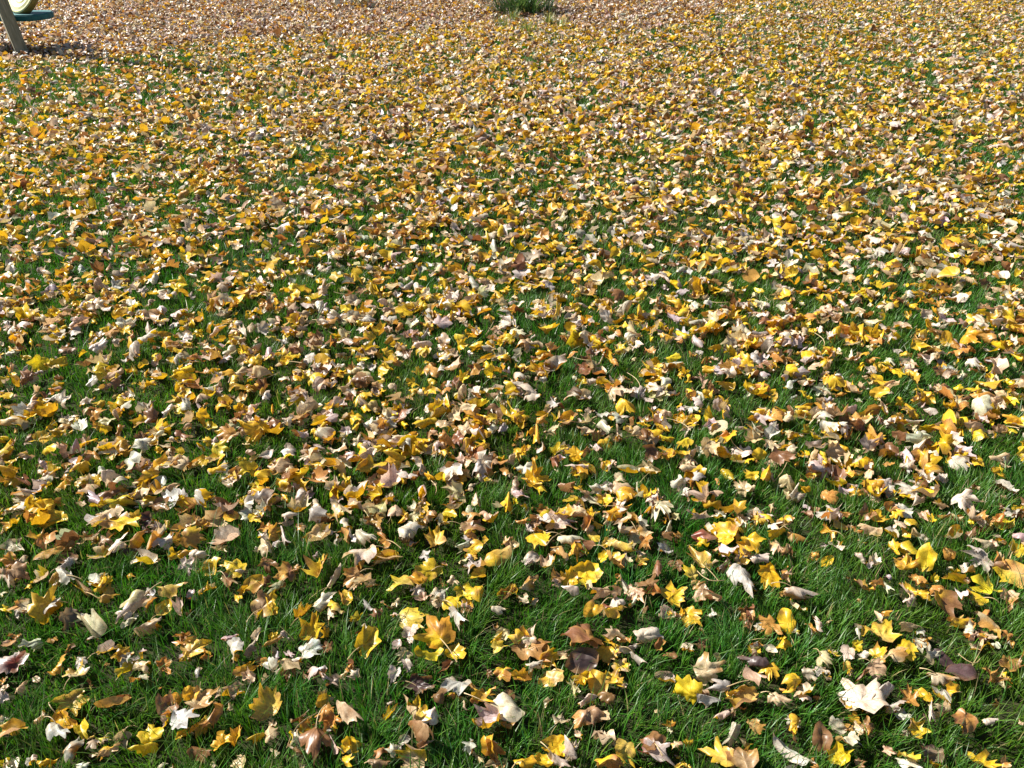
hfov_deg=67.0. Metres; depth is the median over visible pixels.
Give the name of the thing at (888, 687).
fallen leaf
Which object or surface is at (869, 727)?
fallen leaf
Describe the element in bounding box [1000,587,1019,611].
fallen leaf
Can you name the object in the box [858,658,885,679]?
fallen leaf
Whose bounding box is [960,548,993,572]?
fallen leaf
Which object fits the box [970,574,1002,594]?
fallen leaf
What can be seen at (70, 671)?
fallen leaf
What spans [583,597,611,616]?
fallen leaf
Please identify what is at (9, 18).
play frame
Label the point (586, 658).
fallen leaf
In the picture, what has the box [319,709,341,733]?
fallen leaf
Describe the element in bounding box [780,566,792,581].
fallen leaf
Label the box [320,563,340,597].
fallen leaf
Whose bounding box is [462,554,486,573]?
fallen leaf
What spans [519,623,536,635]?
fallen leaf
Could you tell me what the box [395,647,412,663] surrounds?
fallen leaf
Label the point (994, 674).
fallen leaf
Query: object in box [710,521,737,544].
fallen leaf
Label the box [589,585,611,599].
fallen leaf
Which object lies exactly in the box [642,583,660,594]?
fallen leaf
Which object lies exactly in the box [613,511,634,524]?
fallen leaf
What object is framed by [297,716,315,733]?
fallen leaf
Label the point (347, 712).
fallen leaf
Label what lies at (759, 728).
fallen leaf
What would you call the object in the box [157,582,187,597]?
fallen leaf
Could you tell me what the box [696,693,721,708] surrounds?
fallen leaf
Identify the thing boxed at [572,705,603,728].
fallen leaf
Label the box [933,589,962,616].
fallen leaf
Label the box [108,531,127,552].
fallen leaf
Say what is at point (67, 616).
fallen leaf
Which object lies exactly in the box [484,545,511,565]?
fallen leaf
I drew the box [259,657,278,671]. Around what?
fallen leaf
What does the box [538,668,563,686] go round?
fallen leaf
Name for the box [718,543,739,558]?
fallen leaf
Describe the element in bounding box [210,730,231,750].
fallen leaf
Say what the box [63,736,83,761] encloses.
fallen leaf
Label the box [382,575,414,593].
fallen leaf
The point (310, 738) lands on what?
fallen leaf
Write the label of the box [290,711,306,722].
fallen leaf
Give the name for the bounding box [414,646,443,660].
fallen leaf
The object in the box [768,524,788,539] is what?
fallen leaf
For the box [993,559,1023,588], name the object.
fallen leaf
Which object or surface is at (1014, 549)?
fallen leaf
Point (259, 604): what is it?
fallen leaf
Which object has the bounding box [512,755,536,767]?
fallen leaf
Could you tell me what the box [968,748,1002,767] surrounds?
fallen leaf
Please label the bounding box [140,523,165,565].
fallen leaf
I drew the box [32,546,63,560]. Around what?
fallen leaf
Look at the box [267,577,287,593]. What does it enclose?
fallen leaf
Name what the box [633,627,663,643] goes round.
fallen leaf
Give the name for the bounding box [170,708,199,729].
fallen leaf
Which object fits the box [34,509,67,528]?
fallen leaf
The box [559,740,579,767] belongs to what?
fallen leaf
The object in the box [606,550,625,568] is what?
fallen leaf
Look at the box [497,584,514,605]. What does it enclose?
fallen leaf
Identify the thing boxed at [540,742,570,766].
fallen leaf
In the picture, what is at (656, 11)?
fallen stick
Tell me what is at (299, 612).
fallen leaf
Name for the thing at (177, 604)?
fallen leaf
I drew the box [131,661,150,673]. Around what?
fallen leaf
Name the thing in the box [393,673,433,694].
fallen leaf
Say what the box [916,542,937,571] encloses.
fallen leaf
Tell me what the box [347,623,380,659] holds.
fallen leaf
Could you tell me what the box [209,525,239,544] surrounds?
fallen leaf
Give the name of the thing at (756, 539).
fallen leaf
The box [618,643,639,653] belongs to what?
fallen leaf
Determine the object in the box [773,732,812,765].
fallen leaf
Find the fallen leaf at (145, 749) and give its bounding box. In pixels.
[127,742,158,756]
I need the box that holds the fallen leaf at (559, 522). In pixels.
[545,510,576,530]
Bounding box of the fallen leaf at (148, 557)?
[130,549,157,563]
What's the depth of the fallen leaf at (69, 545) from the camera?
2.22 m
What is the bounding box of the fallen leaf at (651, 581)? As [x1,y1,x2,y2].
[635,573,658,588]
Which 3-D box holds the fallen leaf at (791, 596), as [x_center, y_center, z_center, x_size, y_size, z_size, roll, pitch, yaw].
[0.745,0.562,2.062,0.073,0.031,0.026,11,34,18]
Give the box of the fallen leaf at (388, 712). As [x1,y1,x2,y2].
[383,703,397,719]
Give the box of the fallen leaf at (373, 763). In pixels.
[364,759,389,767]
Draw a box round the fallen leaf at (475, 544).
[463,539,483,553]
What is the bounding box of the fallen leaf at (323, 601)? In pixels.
[312,592,335,611]
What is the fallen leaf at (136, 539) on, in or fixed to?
on the fallen leaf at (123, 551)
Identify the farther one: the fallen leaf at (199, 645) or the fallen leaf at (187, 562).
the fallen leaf at (187, 562)
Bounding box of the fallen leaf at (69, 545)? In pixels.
[64,535,79,551]
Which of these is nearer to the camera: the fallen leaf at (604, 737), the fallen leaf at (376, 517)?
the fallen leaf at (604, 737)
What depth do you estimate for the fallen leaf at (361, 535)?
2.21 m
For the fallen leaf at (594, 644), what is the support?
on the ground at (624, 624)
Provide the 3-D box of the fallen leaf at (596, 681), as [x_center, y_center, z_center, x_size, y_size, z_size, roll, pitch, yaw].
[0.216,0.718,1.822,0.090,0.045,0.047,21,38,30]
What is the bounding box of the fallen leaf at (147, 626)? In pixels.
[133,616,161,636]
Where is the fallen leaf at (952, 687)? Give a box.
[946,680,959,696]
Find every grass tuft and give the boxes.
[493,11,508,26]
[504,7,520,20]
[517,17,540,34]
[541,9,556,24]
[553,16,570,28]
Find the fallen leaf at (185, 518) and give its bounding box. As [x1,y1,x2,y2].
[170,513,200,529]
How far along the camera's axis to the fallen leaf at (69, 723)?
1.74 m
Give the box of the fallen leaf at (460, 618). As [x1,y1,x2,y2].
[444,600,467,630]
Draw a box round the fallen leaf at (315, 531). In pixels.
[302,522,330,542]
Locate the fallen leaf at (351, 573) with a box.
[343,567,372,589]
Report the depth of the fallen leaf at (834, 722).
1.74 m
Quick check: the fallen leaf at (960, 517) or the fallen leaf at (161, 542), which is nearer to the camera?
the fallen leaf at (161, 542)
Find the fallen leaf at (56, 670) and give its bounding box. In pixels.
[48,653,66,674]
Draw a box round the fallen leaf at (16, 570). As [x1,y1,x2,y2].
[6,561,29,587]
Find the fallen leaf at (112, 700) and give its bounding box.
[93,694,131,707]
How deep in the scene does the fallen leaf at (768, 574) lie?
2.11 m
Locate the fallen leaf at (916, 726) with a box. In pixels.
[908,718,930,738]
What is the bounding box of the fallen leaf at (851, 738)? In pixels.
[835,731,859,745]
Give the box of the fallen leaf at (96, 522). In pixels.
[90,516,105,526]
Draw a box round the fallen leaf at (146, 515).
[139,511,151,531]
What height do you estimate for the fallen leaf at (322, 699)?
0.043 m
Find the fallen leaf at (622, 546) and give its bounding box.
[612,540,636,552]
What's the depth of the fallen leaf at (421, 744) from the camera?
1.69 m
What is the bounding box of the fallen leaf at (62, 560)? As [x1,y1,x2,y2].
[55,552,77,563]
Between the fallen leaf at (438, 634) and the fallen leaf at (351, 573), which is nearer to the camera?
the fallen leaf at (438, 634)
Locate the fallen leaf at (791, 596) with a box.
[779,590,805,601]
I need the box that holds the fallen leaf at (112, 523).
[86,511,139,531]
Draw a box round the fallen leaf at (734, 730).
[722,722,740,746]
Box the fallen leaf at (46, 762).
[35,758,56,767]
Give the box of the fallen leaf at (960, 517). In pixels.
[948,513,964,525]
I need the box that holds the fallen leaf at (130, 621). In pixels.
[120,613,137,628]
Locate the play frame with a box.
[0,0,53,54]
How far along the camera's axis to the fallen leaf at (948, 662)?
1.88 m
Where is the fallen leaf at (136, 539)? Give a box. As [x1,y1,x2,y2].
[113,530,145,551]
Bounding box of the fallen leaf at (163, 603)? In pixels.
[150,598,171,620]
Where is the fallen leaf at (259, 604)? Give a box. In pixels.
[246,589,277,621]
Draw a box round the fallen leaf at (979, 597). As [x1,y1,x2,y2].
[970,590,998,604]
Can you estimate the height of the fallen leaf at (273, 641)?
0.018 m
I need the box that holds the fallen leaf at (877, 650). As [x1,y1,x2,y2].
[869,641,886,662]
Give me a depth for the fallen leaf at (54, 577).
2.12 m
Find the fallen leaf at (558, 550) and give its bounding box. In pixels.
[550,546,568,560]
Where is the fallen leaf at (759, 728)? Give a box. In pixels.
[746,719,765,733]
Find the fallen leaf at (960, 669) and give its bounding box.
[945,663,977,680]
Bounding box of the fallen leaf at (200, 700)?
[184,685,219,708]
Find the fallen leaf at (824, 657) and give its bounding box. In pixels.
[813,648,832,667]
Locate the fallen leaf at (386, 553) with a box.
[371,549,401,566]
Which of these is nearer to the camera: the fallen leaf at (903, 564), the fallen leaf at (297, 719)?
the fallen leaf at (297, 719)
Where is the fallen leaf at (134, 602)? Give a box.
[115,582,161,623]
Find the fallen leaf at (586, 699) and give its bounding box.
[578,693,596,706]
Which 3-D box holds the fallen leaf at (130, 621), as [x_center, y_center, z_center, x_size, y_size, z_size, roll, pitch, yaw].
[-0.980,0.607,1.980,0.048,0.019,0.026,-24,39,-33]
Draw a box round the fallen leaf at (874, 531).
[857,523,882,535]
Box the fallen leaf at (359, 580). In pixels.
[347,572,372,591]
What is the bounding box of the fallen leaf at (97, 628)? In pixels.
[73,608,106,637]
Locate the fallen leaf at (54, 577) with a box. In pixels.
[49,568,63,587]
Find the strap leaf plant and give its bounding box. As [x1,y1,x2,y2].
[448,0,571,15]
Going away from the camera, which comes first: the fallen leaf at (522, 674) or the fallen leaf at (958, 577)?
the fallen leaf at (522, 674)
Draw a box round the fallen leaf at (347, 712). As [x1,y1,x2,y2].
[336,700,363,723]
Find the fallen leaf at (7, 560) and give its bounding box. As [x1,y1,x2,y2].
[0,551,16,566]
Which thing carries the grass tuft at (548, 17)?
on the ground at (624, 624)
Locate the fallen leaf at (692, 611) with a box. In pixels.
[680,606,702,627]
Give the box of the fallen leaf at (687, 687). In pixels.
[673,674,702,704]
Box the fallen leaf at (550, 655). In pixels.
[539,647,558,667]
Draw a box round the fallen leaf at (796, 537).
[778,524,807,543]
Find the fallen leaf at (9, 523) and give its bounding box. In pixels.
[0,518,19,531]
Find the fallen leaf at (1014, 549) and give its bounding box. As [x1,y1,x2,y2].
[1009,538,1023,558]
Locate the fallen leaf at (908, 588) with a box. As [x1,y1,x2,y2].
[898,581,916,597]
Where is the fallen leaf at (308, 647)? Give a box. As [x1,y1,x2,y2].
[298,638,322,658]
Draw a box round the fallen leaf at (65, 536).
[53,528,79,547]
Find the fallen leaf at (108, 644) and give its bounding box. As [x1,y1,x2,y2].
[88,639,125,658]
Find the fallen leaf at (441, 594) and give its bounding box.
[430,587,448,600]
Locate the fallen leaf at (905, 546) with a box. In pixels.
[898,540,917,554]
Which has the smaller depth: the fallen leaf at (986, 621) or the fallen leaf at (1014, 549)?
the fallen leaf at (986, 621)
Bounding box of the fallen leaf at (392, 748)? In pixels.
[385,743,398,757]
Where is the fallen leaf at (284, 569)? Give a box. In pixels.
[272,561,295,581]
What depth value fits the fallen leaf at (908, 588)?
2.08 m
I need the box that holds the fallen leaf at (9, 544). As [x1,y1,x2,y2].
[0,538,23,553]
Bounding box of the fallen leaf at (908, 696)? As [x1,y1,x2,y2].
[899,682,918,706]
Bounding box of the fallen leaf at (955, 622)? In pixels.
[946,616,973,627]
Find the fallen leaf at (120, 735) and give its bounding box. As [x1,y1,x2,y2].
[113,726,132,751]
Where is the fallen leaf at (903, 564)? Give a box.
[893,553,919,569]
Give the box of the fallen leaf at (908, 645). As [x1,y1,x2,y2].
[897,639,917,662]
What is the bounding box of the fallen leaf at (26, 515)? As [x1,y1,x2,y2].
[23,510,35,522]
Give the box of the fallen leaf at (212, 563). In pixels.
[197,557,220,575]
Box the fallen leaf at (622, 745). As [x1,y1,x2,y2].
[615,738,635,767]
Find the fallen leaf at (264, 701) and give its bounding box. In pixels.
[249,683,281,720]
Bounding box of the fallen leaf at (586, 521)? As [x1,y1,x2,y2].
[581,513,594,530]
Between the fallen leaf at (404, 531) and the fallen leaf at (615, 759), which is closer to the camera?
the fallen leaf at (615, 759)
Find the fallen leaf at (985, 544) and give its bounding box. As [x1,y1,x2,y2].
[972,538,992,549]
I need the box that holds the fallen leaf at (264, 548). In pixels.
[258,538,271,557]
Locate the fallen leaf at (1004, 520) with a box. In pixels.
[994,518,1014,529]
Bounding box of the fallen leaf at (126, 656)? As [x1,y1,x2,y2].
[119,652,131,666]
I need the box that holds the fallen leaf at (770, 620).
[753,614,782,639]
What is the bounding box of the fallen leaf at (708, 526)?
[704,522,718,539]
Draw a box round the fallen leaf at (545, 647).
[536,638,548,652]
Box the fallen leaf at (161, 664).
[155,656,171,673]
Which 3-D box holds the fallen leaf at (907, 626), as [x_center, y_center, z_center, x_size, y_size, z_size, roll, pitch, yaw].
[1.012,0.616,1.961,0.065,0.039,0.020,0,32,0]
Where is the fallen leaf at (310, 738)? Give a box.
[299,704,330,764]
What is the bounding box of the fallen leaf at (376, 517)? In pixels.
[363,510,382,531]
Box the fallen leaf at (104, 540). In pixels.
[97,535,113,546]
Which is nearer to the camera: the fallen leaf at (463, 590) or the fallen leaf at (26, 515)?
the fallen leaf at (463, 590)
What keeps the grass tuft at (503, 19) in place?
on the ground at (624, 624)
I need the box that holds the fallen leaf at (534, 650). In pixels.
[511,635,550,661]
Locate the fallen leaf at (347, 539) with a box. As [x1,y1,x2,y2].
[338,527,351,543]
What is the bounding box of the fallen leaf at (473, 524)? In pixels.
[441,520,484,530]
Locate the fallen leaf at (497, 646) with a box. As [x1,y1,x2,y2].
[491,640,509,652]
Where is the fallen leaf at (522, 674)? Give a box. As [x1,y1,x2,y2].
[510,667,533,680]
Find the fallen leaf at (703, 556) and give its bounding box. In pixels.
[686,545,717,579]
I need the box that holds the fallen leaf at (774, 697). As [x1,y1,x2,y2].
[761,691,791,706]
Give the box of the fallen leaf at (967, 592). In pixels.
[953,587,971,600]
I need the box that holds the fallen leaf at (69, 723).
[48,702,77,728]
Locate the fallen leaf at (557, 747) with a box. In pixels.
[541,734,574,756]
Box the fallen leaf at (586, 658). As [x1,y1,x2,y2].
[565,647,598,673]
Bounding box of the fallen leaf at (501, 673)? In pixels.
[493,664,511,681]
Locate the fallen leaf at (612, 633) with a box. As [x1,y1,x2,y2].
[604,626,625,639]
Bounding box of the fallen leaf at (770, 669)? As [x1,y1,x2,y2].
[758,662,779,679]
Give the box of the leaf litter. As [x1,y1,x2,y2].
[0,0,733,60]
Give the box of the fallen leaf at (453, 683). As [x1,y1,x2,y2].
[440,676,470,695]
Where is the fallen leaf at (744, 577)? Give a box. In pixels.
[726,563,756,596]
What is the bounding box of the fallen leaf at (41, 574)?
[30,564,54,582]
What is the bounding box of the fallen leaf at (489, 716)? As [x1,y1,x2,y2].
[472,703,499,728]
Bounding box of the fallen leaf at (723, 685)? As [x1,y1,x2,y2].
[705,678,748,692]
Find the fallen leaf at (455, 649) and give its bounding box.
[444,643,465,659]
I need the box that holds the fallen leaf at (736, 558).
[734,549,747,564]
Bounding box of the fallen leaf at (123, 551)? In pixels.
[119,545,142,557]
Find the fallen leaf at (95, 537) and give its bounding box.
[90,527,103,541]
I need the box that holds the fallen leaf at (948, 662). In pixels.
[931,649,953,666]
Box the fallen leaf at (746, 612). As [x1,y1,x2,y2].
[739,604,754,621]
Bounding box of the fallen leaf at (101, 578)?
[86,573,105,587]
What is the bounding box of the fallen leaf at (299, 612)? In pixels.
[290,602,311,627]
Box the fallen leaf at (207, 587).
[198,581,215,593]
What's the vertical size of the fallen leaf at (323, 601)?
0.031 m
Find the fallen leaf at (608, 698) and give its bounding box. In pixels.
[597,691,615,704]
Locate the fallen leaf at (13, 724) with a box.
[0,718,27,736]
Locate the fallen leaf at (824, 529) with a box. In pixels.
[820,523,844,539]
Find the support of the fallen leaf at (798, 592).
on the fallen leaves at (986, 406)
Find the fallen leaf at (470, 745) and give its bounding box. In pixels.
[461,738,475,754]
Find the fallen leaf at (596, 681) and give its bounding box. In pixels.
[587,669,614,710]
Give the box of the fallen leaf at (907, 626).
[899,622,923,631]
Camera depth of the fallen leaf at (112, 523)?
2.29 m
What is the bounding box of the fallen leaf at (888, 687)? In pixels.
[872,681,893,698]
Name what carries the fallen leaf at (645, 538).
on the ground at (624, 624)
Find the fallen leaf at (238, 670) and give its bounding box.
[231,661,258,680]
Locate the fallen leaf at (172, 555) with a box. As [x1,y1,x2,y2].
[168,547,182,559]
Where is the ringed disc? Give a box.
[8,0,37,13]
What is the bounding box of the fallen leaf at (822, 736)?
[812,721,832,753]
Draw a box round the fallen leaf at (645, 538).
[639,531,652,549]
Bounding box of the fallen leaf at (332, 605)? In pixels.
[327,599,344,613]
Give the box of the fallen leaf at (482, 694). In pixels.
[470,683,495,701]
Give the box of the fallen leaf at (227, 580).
[217,571,237,589]
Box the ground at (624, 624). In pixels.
[0,0,1023,767]
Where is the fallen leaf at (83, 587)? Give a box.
[71,579,97,598]
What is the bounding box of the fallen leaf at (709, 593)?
[703,588,721,601]
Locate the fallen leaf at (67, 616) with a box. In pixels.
[59,607,81,634]
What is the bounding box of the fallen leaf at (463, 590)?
[453,581,472,599]
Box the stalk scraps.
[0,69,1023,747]
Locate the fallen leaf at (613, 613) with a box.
[603,604,627,618]
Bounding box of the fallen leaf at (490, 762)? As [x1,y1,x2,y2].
[482,757,504,767]
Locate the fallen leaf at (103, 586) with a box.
[93,576,112,593]
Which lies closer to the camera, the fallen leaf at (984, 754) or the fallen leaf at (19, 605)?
the fallen leaf at (984, 754)
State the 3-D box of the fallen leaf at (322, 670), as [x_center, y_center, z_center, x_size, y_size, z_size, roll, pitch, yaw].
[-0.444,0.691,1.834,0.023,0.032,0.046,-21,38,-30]
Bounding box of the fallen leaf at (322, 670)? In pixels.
[318,665,332,681]
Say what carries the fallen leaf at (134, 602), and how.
on the ground at (624, 624)
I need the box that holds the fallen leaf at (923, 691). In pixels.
[914,687,932,701]
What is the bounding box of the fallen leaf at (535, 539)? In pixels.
[526,531,550,547]
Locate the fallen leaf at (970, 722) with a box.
[952,708,978,735]
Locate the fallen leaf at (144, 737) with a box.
[136,724,163,743]
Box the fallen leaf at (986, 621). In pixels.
[975,611,999,630]
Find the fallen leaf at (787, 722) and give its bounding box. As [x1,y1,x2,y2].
[785,713,800,728]
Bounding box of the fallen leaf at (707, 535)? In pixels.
[691,529,716,541]
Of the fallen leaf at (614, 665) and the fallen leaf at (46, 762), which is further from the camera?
the fallen leaf at (614, 665)
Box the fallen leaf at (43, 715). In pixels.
[34,711,47,724]
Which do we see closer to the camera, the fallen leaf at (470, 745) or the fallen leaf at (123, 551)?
the fallen leaf at (470, 745)
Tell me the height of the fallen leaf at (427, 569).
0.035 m
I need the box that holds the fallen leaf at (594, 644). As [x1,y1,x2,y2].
[578,640,597,648]
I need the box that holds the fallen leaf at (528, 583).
[519,575,537,591]
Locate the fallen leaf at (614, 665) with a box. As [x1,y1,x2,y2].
[611,657,629,675]
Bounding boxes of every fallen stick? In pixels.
[311,25,330,28]
[588,56,607,63]
[638,5,671,17]
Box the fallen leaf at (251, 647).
[243,637,256,656]
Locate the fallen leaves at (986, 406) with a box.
[0,0,1023,767]
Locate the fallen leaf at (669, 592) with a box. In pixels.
[661,580,687,606]
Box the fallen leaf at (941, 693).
[931,686,950,703]
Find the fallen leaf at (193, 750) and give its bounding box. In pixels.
[186,746,211,762]
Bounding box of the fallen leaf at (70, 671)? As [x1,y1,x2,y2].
[62,658,89,689]
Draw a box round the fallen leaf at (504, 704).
[464,692,524,722]
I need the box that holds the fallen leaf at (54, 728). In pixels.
[43,716,69,741]
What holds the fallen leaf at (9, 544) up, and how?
on the ground at (624, 624)
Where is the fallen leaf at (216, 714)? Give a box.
[199,701,223,729]
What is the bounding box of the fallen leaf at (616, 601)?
[610,597,625,610]
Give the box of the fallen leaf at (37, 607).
[27,584,62,624]
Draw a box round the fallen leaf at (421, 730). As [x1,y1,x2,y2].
[408,720,433,741]
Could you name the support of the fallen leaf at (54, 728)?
on the ground at (624, 624)
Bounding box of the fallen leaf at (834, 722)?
[829,715,846,734]
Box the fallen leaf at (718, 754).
[697,736,733,766]
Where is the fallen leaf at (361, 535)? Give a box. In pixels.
[353,529,376,546]
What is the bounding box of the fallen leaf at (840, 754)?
[827,740,852,765]
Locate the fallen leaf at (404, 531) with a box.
[398,521,423,539]
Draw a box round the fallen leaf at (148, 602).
[142,596,156,612]
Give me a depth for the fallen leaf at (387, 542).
2.23 m
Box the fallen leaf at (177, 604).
[170,597,182,615]
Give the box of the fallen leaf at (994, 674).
[982,666,1008,682]
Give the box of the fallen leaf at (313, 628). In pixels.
[298,611,324,653]
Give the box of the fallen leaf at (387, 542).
[376,531,400,548]
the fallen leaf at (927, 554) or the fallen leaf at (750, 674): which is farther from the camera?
the fallen leaf at (927, 554)
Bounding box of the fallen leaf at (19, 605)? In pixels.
[7,597,30,611]
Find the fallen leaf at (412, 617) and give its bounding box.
[390,607,428,627]
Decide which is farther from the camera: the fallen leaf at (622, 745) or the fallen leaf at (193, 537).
the fallen leaf at (193, 537)
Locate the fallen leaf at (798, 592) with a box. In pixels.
[771,582,817,598]
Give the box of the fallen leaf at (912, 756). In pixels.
[897,750,920,762]
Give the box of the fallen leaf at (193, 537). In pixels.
[180,526,205,550]
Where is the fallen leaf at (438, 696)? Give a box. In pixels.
[431,687,447,703]
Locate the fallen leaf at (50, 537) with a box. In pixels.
[36,530,56,550]
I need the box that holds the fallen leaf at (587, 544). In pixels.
[574,539,605,549]
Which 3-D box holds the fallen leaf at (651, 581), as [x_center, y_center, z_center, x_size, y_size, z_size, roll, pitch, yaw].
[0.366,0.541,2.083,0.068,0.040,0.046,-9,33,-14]
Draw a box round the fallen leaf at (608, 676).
[604,669,620,684]
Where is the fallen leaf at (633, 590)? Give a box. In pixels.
[624,584,645,602]
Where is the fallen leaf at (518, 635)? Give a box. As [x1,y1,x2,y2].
[507,629,523,643]
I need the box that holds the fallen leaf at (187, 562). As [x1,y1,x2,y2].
[178,556,198,577]
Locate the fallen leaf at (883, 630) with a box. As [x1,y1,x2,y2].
[871,619,901,641]
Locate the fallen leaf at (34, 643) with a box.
[18,638,42,651]
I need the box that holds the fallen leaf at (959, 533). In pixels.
[945,524,962,538]
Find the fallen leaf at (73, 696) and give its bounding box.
[52,689,89,716]
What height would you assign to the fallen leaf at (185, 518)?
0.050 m
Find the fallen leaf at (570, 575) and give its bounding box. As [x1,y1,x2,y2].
[560,566,577,593]
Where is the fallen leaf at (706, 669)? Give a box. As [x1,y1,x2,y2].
[693,651,725,685]
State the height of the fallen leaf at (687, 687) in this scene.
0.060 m
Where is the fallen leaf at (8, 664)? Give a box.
[0,650,28,674]
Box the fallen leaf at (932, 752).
[921,744,944,762]
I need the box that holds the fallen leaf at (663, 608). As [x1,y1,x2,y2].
[658,604,675,618]
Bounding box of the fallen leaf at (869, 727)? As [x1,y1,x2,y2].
[858,715,874,736]
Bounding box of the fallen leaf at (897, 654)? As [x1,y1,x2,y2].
[883,646,907,661]
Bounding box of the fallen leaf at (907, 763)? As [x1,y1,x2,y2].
[895,758,922,767]
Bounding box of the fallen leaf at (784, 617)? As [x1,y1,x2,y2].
[777,608,795,649]
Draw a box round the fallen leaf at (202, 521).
[190,512,205,526]
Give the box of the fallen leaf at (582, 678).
[571,671,592,684]
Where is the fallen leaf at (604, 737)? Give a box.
[591,729,617,744]
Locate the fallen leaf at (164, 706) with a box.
[155,689,178,714]
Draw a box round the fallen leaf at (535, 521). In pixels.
[524,514,541,530]
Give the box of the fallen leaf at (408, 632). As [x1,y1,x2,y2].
[401,624,417,643]
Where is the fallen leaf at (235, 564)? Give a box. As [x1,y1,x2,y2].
[218,559,246,578]
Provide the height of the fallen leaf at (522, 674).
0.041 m
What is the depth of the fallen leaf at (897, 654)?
1.87 m
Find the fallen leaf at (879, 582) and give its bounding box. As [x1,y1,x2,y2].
[868,577,884,590]
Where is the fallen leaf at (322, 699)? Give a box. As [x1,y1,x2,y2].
[315,689,334,707]
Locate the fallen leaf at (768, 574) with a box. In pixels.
[757,562,781,589]
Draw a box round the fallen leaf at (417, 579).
[406,571,426,585]
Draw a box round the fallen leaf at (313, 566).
[301,554,326,577]
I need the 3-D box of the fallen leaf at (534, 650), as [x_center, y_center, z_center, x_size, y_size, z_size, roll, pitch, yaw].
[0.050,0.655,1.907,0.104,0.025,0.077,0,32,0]
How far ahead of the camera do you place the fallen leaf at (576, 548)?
2.19 m
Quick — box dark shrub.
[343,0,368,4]
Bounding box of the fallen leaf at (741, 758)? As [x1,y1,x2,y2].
[725,747,758,767]
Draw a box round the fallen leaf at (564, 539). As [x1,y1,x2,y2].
[546,532,585,544]
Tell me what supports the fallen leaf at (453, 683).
on the ground at (624, 624)
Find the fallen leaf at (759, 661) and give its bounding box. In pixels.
[736,656,768,667]
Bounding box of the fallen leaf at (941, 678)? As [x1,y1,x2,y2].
[919,667,960,685]
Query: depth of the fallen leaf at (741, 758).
1.66 m
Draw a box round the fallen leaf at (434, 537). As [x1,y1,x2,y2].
[424,525,445,546]
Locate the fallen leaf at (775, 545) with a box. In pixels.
[768,539,786,556]
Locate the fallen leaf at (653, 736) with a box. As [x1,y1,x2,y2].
[640,731,666,755]
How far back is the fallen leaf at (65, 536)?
2.21 m
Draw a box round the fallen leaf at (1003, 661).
[999,650,1023,676]
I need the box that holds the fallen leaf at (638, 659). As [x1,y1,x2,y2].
[620,646,647,665]
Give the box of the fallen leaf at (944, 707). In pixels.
[933,700,950,716]
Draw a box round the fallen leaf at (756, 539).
[741,532,764,553]
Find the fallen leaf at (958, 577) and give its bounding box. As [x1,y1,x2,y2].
[942,573,966,583]
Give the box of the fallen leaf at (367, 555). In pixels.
[342,544,382,566]
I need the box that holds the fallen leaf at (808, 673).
[802,667,817,681]
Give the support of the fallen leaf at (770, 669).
on the ground at (624, 624)
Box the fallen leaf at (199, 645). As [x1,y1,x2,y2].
[180,636,211,657]
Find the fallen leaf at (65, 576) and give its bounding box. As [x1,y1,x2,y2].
[56,566,81,584]
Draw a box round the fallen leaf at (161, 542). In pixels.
[151,534,172,549]
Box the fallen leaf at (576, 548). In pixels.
[568,542,581,561]
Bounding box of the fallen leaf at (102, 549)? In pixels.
[86,545,113,558]
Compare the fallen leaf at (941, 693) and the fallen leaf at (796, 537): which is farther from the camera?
the fallen leaf at (796, 537)
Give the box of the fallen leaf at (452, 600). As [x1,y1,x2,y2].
[442,596,461,609]
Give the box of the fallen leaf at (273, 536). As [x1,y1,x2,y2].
[268,522,281,540]
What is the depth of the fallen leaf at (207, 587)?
2.07 m
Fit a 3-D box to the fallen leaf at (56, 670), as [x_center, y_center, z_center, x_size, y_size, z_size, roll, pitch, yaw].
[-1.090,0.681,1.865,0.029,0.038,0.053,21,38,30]
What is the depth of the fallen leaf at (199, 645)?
1.92 m
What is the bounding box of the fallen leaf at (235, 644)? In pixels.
[227,637,243,662]
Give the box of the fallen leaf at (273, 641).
[262,637,281,647]
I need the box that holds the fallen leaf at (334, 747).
[330,736,344,754]
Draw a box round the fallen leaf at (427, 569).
[412,558,443,581]
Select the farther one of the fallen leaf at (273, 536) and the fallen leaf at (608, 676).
the fallen leaf at (273, 536)
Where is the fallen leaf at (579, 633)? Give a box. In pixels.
[560,622,603,644]
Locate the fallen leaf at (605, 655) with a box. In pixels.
[596,645,617,664]
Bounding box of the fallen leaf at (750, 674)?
[742,665,766,685]
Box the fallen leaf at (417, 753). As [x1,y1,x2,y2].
[394,744,426,767]
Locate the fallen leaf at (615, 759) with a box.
[594,754,626,767]
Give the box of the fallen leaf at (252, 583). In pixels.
[242,574,263,593]
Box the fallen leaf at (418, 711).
[403,694,430,737]
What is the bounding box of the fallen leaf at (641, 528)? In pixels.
[626,517,653,549]
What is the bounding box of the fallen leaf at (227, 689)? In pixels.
[215,681,244,699]
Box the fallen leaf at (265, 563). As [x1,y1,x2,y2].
[257,557,278,573]
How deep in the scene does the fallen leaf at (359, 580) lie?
2.08 m
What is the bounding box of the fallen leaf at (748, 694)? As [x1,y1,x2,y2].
[726,684,758,708]
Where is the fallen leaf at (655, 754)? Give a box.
[637,737,675,765]
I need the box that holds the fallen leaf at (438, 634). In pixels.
[412,615,457,661]
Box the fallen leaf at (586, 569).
[572,560,602,584]
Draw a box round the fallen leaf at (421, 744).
[417,739,433,748]

